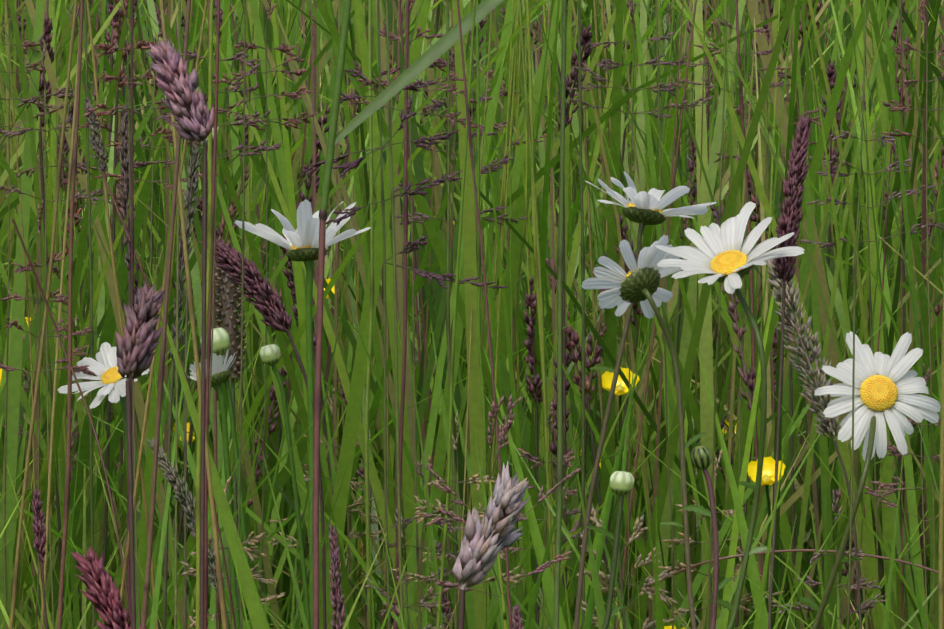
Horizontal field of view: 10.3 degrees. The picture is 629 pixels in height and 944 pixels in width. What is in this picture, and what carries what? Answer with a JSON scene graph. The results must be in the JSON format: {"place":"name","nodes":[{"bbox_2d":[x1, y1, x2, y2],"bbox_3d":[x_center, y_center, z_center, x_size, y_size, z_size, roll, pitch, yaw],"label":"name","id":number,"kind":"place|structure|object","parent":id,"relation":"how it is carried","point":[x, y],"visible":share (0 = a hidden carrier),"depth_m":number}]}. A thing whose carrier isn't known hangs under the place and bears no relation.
{"place":"outdoors","nodes":[
{"label":"outdoors","id":0,"kind":"place"},
{"label":"ground","id":1,"kind":"structure","parent":0,"visible":0},
{"bbox_2d":[101,377,141,628],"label":"daisy stem","id":2,"kind":"object","parent":1,"relation":"on","point":[123,403],"visible":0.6,"depth_m":2.16},
{"bbox_2d":[58,342,149,408],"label":"daisy petals","id":3,"kind":"object","parent":2,"relation":"on","point":[106,357],"visible":0.58,"depth_m":2.16},
{"bbox_2d":[101,366,121,383],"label":"daisy center","id":4,"kind":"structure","parent":2,"relation":"on","point":[111,375],"depth_m":2.16},
{"bbox_2d":[196,370,239,628],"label":"daisy stem","id":5,"kind":"object","parent":1,"relation":"on","point":[218,379],"visible":0.75,"depth_m":2.23},
{"bbox_2d":[188,349,235,380],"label":"daisy petals","id":6,"kind":"object","parent":5,"relation":"on","point":[217,363],"visible":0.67,"depth_m":2.22},
{"bbox_2d":[286,248,328,628],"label":"daisy stem","id":7,"kind":"object","parent":1,"relation":"on","point":[307,257],"visible":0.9,"depth_m":2.17},
{"bbox_2d":[289,245,311,250],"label":"daisy center","id":8,"kind":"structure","parent":7,"relation":"on","point":[294,247],"depth_m":2.16},
{"bbox_2d":[234,199,370,250],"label":"daisy petals","id":9,"kind":"object","parent":7,"relation":"on","point":[305,233],"visible":0.92,"depth_m":2.16},
{"bbox_2d":[0,216,843,628],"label":"buttercups","id":10,"kind":"object","parent":1,"relation":"on","point":[768,474],"visible":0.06,"depth_m":2.61},
{"bbox_2d":[0,0,943,628],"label":"grass stems","id":11,"kind":"object","parent":1,"relation":"on","point":[334,264],"visible":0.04,"depth_m":2.79},
{"bbox_2d":[0,334,943,628],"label":"grass leaves","id":12,"kind":"object","parent":1,"relation":"on","point":[758,532],"visible":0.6,"depth_m":2.31},
{"bbox_2d":[0,0,943,628],"bbox_3d":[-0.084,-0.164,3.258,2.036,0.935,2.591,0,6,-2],"label":"tall grass","id":13,"kind":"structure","parent":1,"relation":"on","point":[696,330],"depth_m":2.73},
{"bbox_2d":[0,0,943,628],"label":"meadow plants","id":14,"kind":"object","parent":1,"relation":"on","point":[492,536],"visible":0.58,"depth_m":2.19},
{"bbox_2d":[201,327,633,495],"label":"flower buds","id":15,"kind":"object","parent":14,"relation":"on","point":[621,483],"visible":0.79,"depth_m":2.22},
{"bbox_2d":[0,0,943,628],"bbox_3d":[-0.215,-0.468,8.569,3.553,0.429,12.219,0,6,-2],"label":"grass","id":16,"kind":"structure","parent":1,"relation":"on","point":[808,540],"depth_m":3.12},
{"bbox_2d":[574,208,665,628],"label":"daisy stem","id":17,"kind":"object","parent":1,"relation":"on","point":[642,217],"visible":0.96,"depth_m":2.05},
{"bbox_2d":[627,202,662,212],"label":"daisy center","id":18,"kind":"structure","parent":17,"relation":"on","point":[633,205],"depth_m":2.05},
{"bbox_2d":[586,171,716,218],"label":"daisy petals","id":19,"kind":"object","parent":17,"relation":"on","point":[650,200],"visible":1,"depth_m":2.04},
{"bbox_2d":[619,267,696,628],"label":"daisy stem","id":20,"kind":"object","parent":1,"relation":"on","point":[640,285],"visible":1,"depth_m":2.00},
{"bbox_2d":[581,235,680,318],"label":"daisy petals","id":21,"kind":"object","parent":20,"relation":"attached to","point":[612,278],"visible":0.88,"depth_m":2.00},
{"bbox_2d":[708,265,766,628],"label":"daisy stem","id":22,"kind":"object","parent":1,"relation":"on","point":[740,297],"visible":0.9,"depth_m":1.97},
{"bbox_2d":[710,250,746,274],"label":"daisy center","id":23,"kind":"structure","parent":22,"relation":"on","point":[728,262],"depth_m":1.97},
{"bbox_2d":[655,202,803,293],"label":"daisy petals","id":24,"kind":"object","parent":22,"relation":"on","point":[715,240],"visible":1,"depth_m":1.97},
{"bbox_2d":[812,396,883,628],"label":"daisy stem","id":25,"kind":"object","parent":1,"relation":"on","point":[829,586],"visible":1,"depth_m":1.94},
{"bbox_2d":[814,331,940,460],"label":"daisy petals","id":26,"kind":"object","parent":25,"relation":"attached to","point":[897,365],"visible":0.98,"depth_m":1.97},
{"bbox_2d":[860,374,897,410],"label":"daisy center","id":27,"kind":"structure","parent":25,"relation":"attached to","point":[878,392],"depth_m":1.97}
]}

